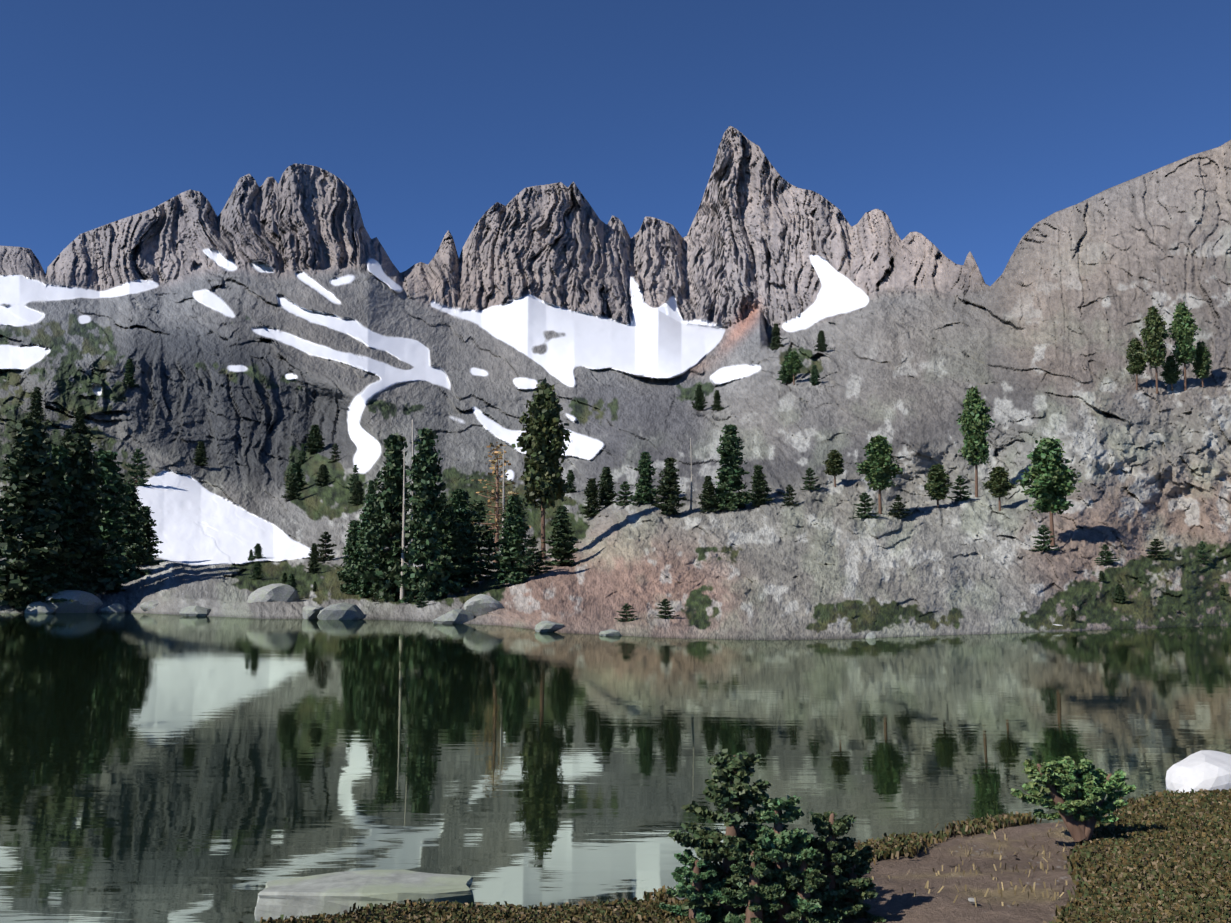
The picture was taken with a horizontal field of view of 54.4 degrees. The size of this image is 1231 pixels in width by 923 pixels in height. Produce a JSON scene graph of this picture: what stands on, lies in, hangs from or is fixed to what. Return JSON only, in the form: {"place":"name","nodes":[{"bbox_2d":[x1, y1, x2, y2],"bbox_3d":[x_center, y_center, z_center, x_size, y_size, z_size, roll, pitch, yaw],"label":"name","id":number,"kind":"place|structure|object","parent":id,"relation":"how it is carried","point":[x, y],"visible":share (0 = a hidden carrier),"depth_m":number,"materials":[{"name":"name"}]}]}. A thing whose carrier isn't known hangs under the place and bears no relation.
{"place":"outdoors","nodes":[
{"label":"outdoors","id":0,"kind":"place"},
{"bbox_2d":[0,126,1230,639],"bbox_3d":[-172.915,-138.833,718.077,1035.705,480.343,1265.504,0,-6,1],"label":"terrain","id":1,"kind":"structure","parent":0,"point":[252,330],"depth_m":360.81,"materials":[{"name":"grey stone"}]},
{"bbox_2d":[25,387,48,423],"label":"tree","id":2,"kind":"object","parent":1,"relation":"on","point":[35,408],"visible":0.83,"depth_m":362.04,"materials":[{"name":"green plant"}]},
{"bbox_2d":[24,601,55,612],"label":"shore rock","id":3,"kind":"object","parent":1,"relation":"on","point":[38,607],"visible":0.69,"depth_m":160.95,"materials":[{"name":"stone"}]},
{"bbox_2d":[7,508,73,610],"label":"tree","id":4,"kind":"object","parent":1,"relation":"on","point":[43,520],"visible":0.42,"depth_m":163.95,"materials":[{"name":"green plant"}]},
{"bbox_2d":[0,419,82,606],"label":"tree","id":5,"kind":"object","parent":1,"relation":"on","point":[28,474],"visible":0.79,"depth_m":164.16,"materials":[{"name":"green plant"}]},
{"bbox_2d":[58,428,72,456],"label":"tree","id":6,"kind":"object","parent":1,"relation":"on","point":[68,433],"visible":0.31,"depth_m":323.38,"materials":[{"name":"green plant"}]},
{"bbox_2d":[46,444,89,582],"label":"tree","id":7,"kind":"object","parent":1,"relation":"on","point":[60,452],"visible":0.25,"depth_m":171.84,"materials":[{"name":"green plant"}]},
{"bbox_2d":[72,406,89,431],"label":"tree","id":8,"kind":"object","parent":1,"relation":"on","point":[80,420],"visible":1,"depth_m":366.82,"materials":[{"name":"green plant"}]},
{"bbox_2d":[60,433,118,595],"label":"tree","id":9,"kind":"object","parent":1,"relation":"on","point":[83,470],"visible":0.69,"depth_m":174.48,"materials":[{"name":"green plant"}]},
{"bbox_2d":[84,449,140,593],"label":"tree","id":10,"kind":"object","parent":1,"relation":"on","point":[112,512],"visible":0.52,"depth_m":183.63,"materials":[{"name":"green plant"}]},
{"bbox_2d":[101,603,124,612],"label":"shore rock","id":11,"kind":"object","parent":1,"relation":"on","point":[115,608],"visible":0.71,"depth_m":167.30,"materials":[{"name":"stone"}]},
{"bbox_2d":[122,358,138,386],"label":"tree","id":12,"kind":"object","parent":1,"relation":"on","point":[129,375],"visible":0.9,"depth_m":408.96,"materials":[{"name":"green plant"}]},
{"bbox_2d":[116,482,153,576],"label":"tree","id":13,"kind":"object","parent":1,"relation":"on","point":[134,552],"visible":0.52,"depth_m":194.66,"materials":[{"name":"green plant"}]},
{"bbox_2d":[123,448,151,485],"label":"tree","id":14,"kind":"object","parent":1,"relation":"on","point":[137,473],"visible":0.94,"depth_m":313.05,"materials":[{"name":"green plant"}]},
{"bbox_2d":[124,506,163,564],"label":"tree","id":15,"kind":"object","parent":1,"relation":"on","point":[149,533],"visible":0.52,"depth_m":205.09,"materials":[{"name":"green plant"}]},
{"bbox_2d":[179,606,209,615],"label":"shore rock","id":16,"kind":"object","parent":1,"relation":"on","point":[194,611],"visible":0.58,"depth_m":139.78,"materials":[{"name":"stone"}]},
{"bbox_2d":[192,441,208,465],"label":"tree","id":17,"kind":"object","parent":1,"relation":"on","point":[201,458],"visible":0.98,"depth_m":367.56,"materials":[{"name":"green plant"}]},
{"bbox_2d":[248,561,264,578],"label":"tree","id":18,"kind":"object","parent":1,"relation":"on","point":[257,572],"visible":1,"depth_m":179.66,"materials":[{"name":"green plant"}]},
{"bbox_2d":[281,473,301,500],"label":"tree","id":19,"kind":"object","parent":1,"relation":"on","point":[292,490],"visible":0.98,"depth_m":310.97,"materials":[{"name":"green plant"}]},
{"bbox_2d":[284,462,308,491],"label":"tree","id":20,"kind":"object","parent":1,"relation":"on","point":[296,469],"visible":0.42,"depth_m":334.11,"materials":[{"name":"green plant"}]},
{"bbox_2d":[306,554,320,573],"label":"tree","id":21,"kind":"object","parent":1,"relation":"on","point":[312,568],"visible":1,"depth_m":178.68,"materials":[{"name":"green plant"}]},
{"bbox_2d":[304,424,325,452],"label":"tree","id":22,"kind":"object","parent":1,"relation":"on","point":[315,443],"visible":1,"depth_m":399.02,"materials":[{"name":"green plant"}]},
{"bbox_2d":[315,464,332,486],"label":"tree","id":23,"kind":"object","parent":1,"relation":"on","point":[322,480],"visible":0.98,"depth_m":323.11,"materials":[{"name":"green plant"}]},
{"bbox_2d":[314,531,336,561],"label":"tree","id":24,"kind":"object","parent":1,"relation":"on","point":[325,557],"visible":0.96,"depth_m":195.30,"materials":[{"name":"green plant"}]},
{"bbox_2d":[317,602,364,619],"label":"shore rock","id":25,"kind":"object","parent":1,"relation":"on","point":[344,611],"visible":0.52,"depth_m":119.25,"materials":[{"name":"stone"}]},
{"bbox_2d":[336,520,360,593],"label":"tree","id":26,"kind":"object","parent":1,"relation":"on","point":[350,557],"visible":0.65,"depth_m":141.63,"materials":[{"name":"green plant"}]},
{"bbox_2d":[346,464,358,492],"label":"tree","id":27,"kind":"object","parent":1,"relation":"on","point":[354,477],"visible":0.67,"depth_m":293.82,"materials":[{"name":"green plant"}]},
{"bbox_2d":[348,481,365,504],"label":"tree","id":28,"kind":"object","parent":1,"relation":"on","point":[357,491],"visible":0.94,"depth_m":272.34,"materials":[{"name":"green plant"}]},
{"bbox_2d":[345,494,386,597],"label":"tree","id":29,"kind":"object","parent":1,"relation":"on","point":[365,588],"visible":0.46,"depth_m":136.67,"materials":[{"name":"green plant"}]},
{"bbox_2d":[352,433,421,601],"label":"tree","id":30,"kind":"object","parent":1,"relation":"on","point":[385,529],"visible":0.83,"depth_m":129.39,"materials":[{"name":"green plant"}]},
{"bbox_2d":[399,450,409,599],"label":"tree","id":31,"kind":"object","parent":1,"relation":"on","point":[402,590],"visible":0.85,"depth_m":127.56,"materials":[{"name":"grey plant"}]},
{"bbox_2d":[413,585,428,607],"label":"tree","id":32,"kind":"object","parent":1,"relation":"on","point":[421,596],"visible":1,"depth_m":118.15,"materials":[{"name":"green plant"}]},
{"bbox_2d":[394,428,462,603],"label":"tree","id":33,"kind":"object","parent":1,"relation":"on","point":[424,524],"visible":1,"depth_m":124.96,"materials":[{"name":"green plant"}]},
{"bbox_2d":[428,504,468,592],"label":"tree","id":34,"kind":"object","parent":1,"relation":"on","point":[450,544],"visible":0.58,"depth_m":130.72,"materials":[{"name":"green plant"}]},
{"bbox_2d":[433,609,473,623],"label":"shore rock","id":35,"kind":"object","parent":1,"relation":"on","point":[458,616],"visible":0.62,"depth_m":102.47,"materials":[{"name":"stone"}]},
{"bbox_2d":[442,488,485,587],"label":"tree","id":36,"kind":"object","parent":1,"relation":"on","point":[459,502],"visible":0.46,"depth_m":137.03,"materials":[{"name":"green plant"}]},
{"bbox_2d":[463,500,502,580],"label":"tree","id":37,"kind":"object","parent":1,"relation":"on","point":[486,539],"visible":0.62,"depth_m":142.90,"materials":[{"name":"green plant"}]},
{"bbox_2d":[464,594,503,616],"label":"shore block","id":38,"kind":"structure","parent":1,"relation":"on","point":[480,605],"depth_m":103.88,"materials":[{"name":"stone"}]},
{"bbox_2d":[471,442,530,562],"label":"tree","id":39,"kind":"object","parent":1,"relation":"on","point":[497,515],"visible":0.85,"depth_m":154.47,"materials":[{"name":"brown plant"}]},
{"bbox_2d":[490,495,537,584],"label":"tree","id":40,"kind":"object","parent":1,"relation":"on","point":[514,528],"visible":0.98,"depth_m":128.93,"materials":[{"name":"green plant"}]},
{"bbox_2d":[523,536,552,575],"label":"tree","id":41,"kind":"object","parent":1,"relation":"on","point":[532,568],"visible":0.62,"depth_m":135.88,"materials":[{"name":"green plant"}]},
{"bbox_2d":[512,377,571,559],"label":"tree","id":42,"kind":"object","parent":1,"relation":"on","point":[540,440],"visible":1,"depth_m":156.07,"materials":[{"name":"green plant"}]},
{"bbox_2d":[535,621,563,631],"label":"shore rock","id":43,"kind":"object","parent":1,"relation":"on","point":[545,626],"visible":0.69,"depth_m":79.12,"materials":[{"name":"stone"}]},
{"bbox_2d":[541,506,580,565],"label":"tree","id":44,"kind":"object","parent":1,"relation":"on","point":[562,542],"visible":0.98,"depth_m":144.38,"materials":[{"name":"green plant"}]},
{"bbox_2d":[565,470,576,492],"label":"tree","id":45,"kind":"object","parent":1,"relation":"on","point":[570,477],"visible":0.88,"depth_m":255.58,"materials":[{"name":"green plant"}]},
{"bbox_2d":[576,478,603,517],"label":"tree","id":46,"kind":"object","parent":1,"relation":"on","point":[592,507],"visible":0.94,"depth_m":190.01,"materials":[{"name":"green plant"}]},
{"bbox_2d":[597,467,618,505],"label":"tree","id":47,"kind":"object","parent":1,"relation":"on","point":[606,488],"visible":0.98,"depth_m":192.70,"materials":[{"name":"green plant"}]},
{"bbox_2d":[613,481,632,505],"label":"tree","id":48,"kind":"object","parent":1,"relation":"on","point":[624,499],"visible":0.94,"depth_m":178.18,"materials":[{"name":"green plant"}]},
{"bbox_2d":[614,603,637,621],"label":"tree","id":49,"kind":"object","parent":1,"relation":"on","point":[627,614],"visible":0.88,"depth_m":79.02,"materials":[{"name":"green plant"}]},
{"bbox_2d":[629,451,656,505],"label":"tree","id":50,"kind":"object","parent":1,"relation":"on","point":[644,483],"visible":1,"depth_m":173.74,"materials":[{"name":"green plant"}]},
{"bbox_2d":[655,599,679,618],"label":"tree","id":51,"kind":"object","parent":1,"relation":"on","point":[665,602],"visible":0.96,"depth_m":79.84,"materials":[{"name":"green plant"}]},
{"bbox_2d":[651,457,688,515],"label":"tree","id":52,"kind":"object","parent":1,"relation":"on","point":[667,481],"visible":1,"depth_m":161.69,"materials":[{"name":"green plant"}]},
{"bbox_2d":[691,384,707,410],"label":"tree","id":53,"kind":"object","parent":1,"relation":"on","point":[699,403],"visible":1,"depth_m":406.16,"materials":[{"name":"green plant"}]},
{"bbox_2d":[697,476,719,512],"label":"tree","id":54,"kind":"object","parent":1,"relation":"on","point":[708,491],"visible":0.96,"depth_m":162.14,"materials":[{"name":"green plant"}]},
{"bbox_2d":[710,390,723,410],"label":"tree","id":55,"kind":"object","parent":1,"relation":"on","point":[717,405],"visible":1,"depth_m":388.13,"materials":[{"name":"green plant"}]},
{"bbox_2d":[704,424,756,510],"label":"tree","id":56,"kind":"object","parent":1,"relation":"on","point":[730,474],"visible":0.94,"depth_m":162.58,"materials":[{"name":"green plant"}]},
{"bbox_2d":[748,465,774,506],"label":"tree","id":57,"kind":"object","parent":1,"relation":"on","point":[759,484],"visible":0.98,"depth_m":161.41,"materials":[{"name":"green plant"}]},
{"bbox_2d":[767,323,783,350],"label":"tree","id":58,"kind":"object","parent":1,"relation":"on","point":[775,344],"visible":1,"depth_m":433.67,"materials":[{"name":"green plant"}]},
{"bbox_2d":[776,355,796,383],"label":"tree","id":59,"kind":"object","parent":1,"relation":"on","point":[785,377],"visible":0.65,"depth_m":354.29,"materials":[{"name":"green plant"}]},
{"bbox_2d":[781,484,798,505],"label":"tree","id":60,"kind":"object","parent":1,"relation":"on","point":[790,497],"visible":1,"depth_m":158.90,"materials":[{"name":"green plant"}]},
{"bbox_2d":[783,351,802,384],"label":"tree","id":61,"kind":"object","parent":1,"relation":"on","point":[793,365],"visible":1,"depth_m":345.94,"materials":[{"name":"green plant"}]},
{"bbox_2d":[800,468,820,489],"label":"tree","id":62,"kind":"object","parent":1,"relation":"on","point":[809,484],"visible":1,"depth_m":166.72,"materials":[{"name":"green plant"}]},
{"bbox_2d":[809,365,820,385],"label":"tree","id":63,"kind":"object","parent":1,"relation":"on","point":[814,379],"visible":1,"depth_m":335.66,"materials":[{"name":"green plant"}]},
{"bbox_2d":[814,330,827,351],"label":"tree","id":64,"kind":"object","parent":1,"relation":"on","point":[821,345],"visible":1,"depth_m":398.46,"materials":[{"name":"green plant"}]},
{"bbox_2d":[822,449,844,486],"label":"tree","id":65,"kind":"object","parent":1,"relation":"on","point":[834,466],"visible":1,"depth_m":169.83,"materials":[{"name":"green plant"}]},
{"bbox_2d":[853,492,878,517],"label":"tree","id":66,"kind":"object","parent":1,"relation":"on","point":[862,514],"visible":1,"depth_m":146.86,"materials":[{"name":"green plant"}]},
{"bbox_2d":[855,434,902,513],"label":"tree","id":67,"kind":"object","parent":1,"relation":"on","point":[878,467],"visible":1,"depth_m":152.02,"materials":[{"name":"green plant"}]},
{"bbox_2d":[888,495,911,517],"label":"tree","id":68,"kind":"object","parent":1,"relation":"on","point":[898,508],"visible":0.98,"depth_m":151.47,"materials":[{"name":"green plant"}]},
{"bbox_2d":[924,464,954,507],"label":"tree","id":69,"kind":"object","parent":1,"relation":"on","point":[936,486],"visible":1,"depth_m":156.36,"materials":[{"name":"green plant"}]},
{"bbox_2d":[948,475,971,500],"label":"tree","id":70,"kind":"object","parent":1,"relation":"on","point":[961,489],"visible":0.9,"depth_m":159.74,"materials":[{"name":"green plant"}]},
{"bbox_2d":[956,385,994,496],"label":"tree","id":71,"kind":"object","parent":1,"relation":"on","point":[975,419],"visible":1,"depth_m":164.14,"materials":[{"name":"green plant"}]},
{"bbox_2d":[981,466,1016,510],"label":"tree","id":72,"kind":"object","parent":1,"relation":"on","point":[998,484],"visible":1,"depth_m":149.60,"materials":[{"name":"green plant"}]},
{"bbox_2d":[1029,525,1058,550],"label":"tree","id":73,"kind":"object","parent":1,"relation":"on","point":[1042,529],"visible":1,"depth_m":124.66,"materials":[{"name":"green plant"}]},
{"bbox_2d":[1015,436,1081,545],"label":"tree","id":74,"kind":"object","parent":1,"relation":"on","point":[1051,487],"visible":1,"depth_m":127.39,"materials":[{"name":"green plant"}]},
{"bbox_2d":[1092,544,1119,564],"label":"tree","id":75,"kind":"object","parent":1,"relation":"on","point":[1106,554],"visible":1,"depth_m":119.84,"materials":[{"name":"green plant"}]},
{"bbox_2d":[1112,584,1128,602],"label":"tree","id":76,"kind":"object","parent":1,"relation":"on","point":[1119,591],"visible":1,"depth_m":100.50,"materials":[{"name":"green plant"}]},
{"bbox_2d":[1125,337,1147,389],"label":"tree","id":77,"kind":"object","parent":1,"relation":"on","point":[1134,353],"visible":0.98,"depth_m":210.32,"materials":[{"name":"green plant"}]},
{"bbox_2d":[1140,539,1168,558],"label":"tree","id":78,"kind":"object","parent":1,"relation":"on","point":[1155,544],"visible":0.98,"depth_m":127.08,"materials":[{"name":"green plant"}]},
{"bbox_2d":[1139,306,1171,393],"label":"tree","id":79,"kind":"object","parent":1,"relation":"on","point":[1151,333],"visible":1,"depth_m":208.46,"materials":[{"name":"green plant"}]},
{"bbox_2d":[1160,355,1182,390],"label":"tree","id":80,"kind":"object","parent":1,"relation":"on","point":[1168,374],"visible":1,"depth_m":210.73,"materials":[{"name":"green plant"}]},
{"bbox_2d":[1166,301,1200,390],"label":"tree","id":81,"kind":"object","parent":1,"relation":"on","point":[1183,327],"visible":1,"depth_m":210.25,"materials":[{"name":"green plant"}]},
{"bbox_2d":[1191,341,1212,386],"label":"tree","id":82,"kind":"object","parent":1,"relation":"on","point":[1201,365],"visible":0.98,"depth_m":210.94,"materials":[{"name":"green plant"}]},
{"bbox_2d":[1195,541,1212,563],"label":"tree","id":83,"kind":"object","parent":1,"relation":"on","point":[1203,556],"visible":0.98,"depth_m":129.87,"materials":[{"name":"green plant"}]},
{"bbox_2d":[0,612,1230,922],"bbox_3d":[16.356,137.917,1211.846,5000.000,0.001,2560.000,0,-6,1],"label":"water","id":84,"kind":"structure","parent":0,"point":[162,768],"depth_m":20.00,"materials":[{"name":"liquid"}]},
{"bbox_2d":[44,590,102,612],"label":"shore block","id":85,"kind":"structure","parent":84,"relation":"in","point":[85,602],"depth_m":164.41,"materials":[{"name":"stone"}]},
{"bbox_2d":[140,600,158,610],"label":"shore block","id":86,"kind":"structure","parent":84,"relation":"in","point":[147,606],"depth_m":162.21,"materials":[{"name":"stone"}]},
{"bbox_2d":[247,583,299,602],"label":"shore block","id":87,"kind":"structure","parent":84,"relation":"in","point":[278,592],"depth_m":135.19,"materials":[{"name":"stone"}]},
{"bbox_2d":[302,605,323,618],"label":"shore block","id":88,"kind":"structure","parent":84,"relation":"in","point":[310,612],"depth_m":122.11,"materials":[{"name":"stone"}]},
{"bbox_2d":[254,870,473,920],"bbox_3d":[-1.904,3.390,9.187,1.637,0.350,0.810,2,-7,-6],"label":"rock slab","id":89,"kind":"object","parent":84,"relation":"in","point":[333,893],"visible":0.62,"depth_m":8.97,"materials":[{"name":"stone"}]},
{"bbox_2d":[0,0,1230,285],"label":"sky","id":90,"kind":"structure","parent":0,"point":[970,124],"materials":[{"name":"blue"}]},
{"bbox_2d":[719,821,1085,922],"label":"dirt patch","id":91,"kind":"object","parent":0,"point":[894,903],"depth_m":8.64,"materials":[{"name":"soil"}]},
{"bbox_2d":[659,849,729,922],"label":"conifer tree","id":92,"kind":"object","parent":91,"relation":"on","point":[694,874],"visible":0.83,"depth_m":7.43,"materials":[{"name":"green plant"}]},
{"bbox_2d":[668,749,784,922],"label":"conifer tree","id":93,"kind":"object","parent":91,"relation":"on","point":[737,799],"visible":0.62,"depth_m":7.55,"materials":[{"name":"green plant"}]},
{"bbox_2d":[239,789,1230,922],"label":"heather","id":94,"kind":"object","parent":91,"relation":"on","point":[1163,857],"visible":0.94,"depth_m":7.97,"materials":[{"name":"plant"}]},
{"bbox_2d":[720,843,785,922],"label":"conifer tree","id":95,"kind":"object","parent":91,"relation":"on","point":[757,866],"visible":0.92,"depth_m":7.27,"materials":[{"name":"green plant"}]},
{"bbox_2d":[717,792,848,922],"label":"conifer tree","id":96,"kind":"object","parent":91,"relation":"on","point":[779,838],"visible":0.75,"depth_m":7.39,"materials":[{"name":"green plant"}]},
{"bbox_2d":[774,848,862,922],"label":"conifer tree","id":97,"kind":"object","parent":91,"relation":"on","point":[799,883],"visible":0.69,"depth_m":7.31,"materials":[{"name":"green plant"}]},
{"bbox_2d":[806,810,877,919],"bbox_3d":[1.353,2.567,7.616,0.559,0.653,0.552,0,-6,1],"label":"conifer tree","id":98,"kind":"object","parent":91,"relation":"on","point":[829,828],"visible":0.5,"depth_m":7.54,"materials":[{"name":"green plant"}]},
{"bbox_2d":[835,842,885,922],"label":"conifer tree","id":99,"kind":"object","parent":91,"relation":"on","point":[862,857],"visible":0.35,"depth_m":7.66,"materials":[{"name":"green plant"}]},
{"bbox_2d":[1011,759,1101,841],"bbox_3d":[3.615,2.766,9.772,0.690,0.656,0.503,-3,-7,26],"label":"shrub","id":100,"kind":"object","parent":91,"relation":"on","point":[1044,774],"visible":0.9,"depth_m":9.72,"materials":[{"name":"green plant"}]},
{"bbox_2d":[1045,755,1115,838],"bbox_3d":[3.787,2.740,9.762,0.538,0.643,0.450,3,-7,-26],"label":"shrub","id":101,"kind":"object","parent":91,"relation":"on","point":[1081,773],"visible":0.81,"depth_m":9.69,"materials":[{"name":"green plant"}]},
{"bbox_2d":[1067,768,1135,840],"bbox_3d":[3.942,2.799,9.758,0.490,0.578,0.497,0,-6,1],"label":"shrub","id":102,"kind":"object","parent":91,"relation":"on","point":[1115,781],"visible":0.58,"depth_m":9.69,"materials":[{"name":"green plant"}]},
{"bbox_2d":[1166,750,1230,792],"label":"pale boulder","id":103,"kind":"object","parent":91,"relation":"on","point":[1205,769],"visible":0.69,"depth_m":12.42,"materials":[{"name":"stone"}]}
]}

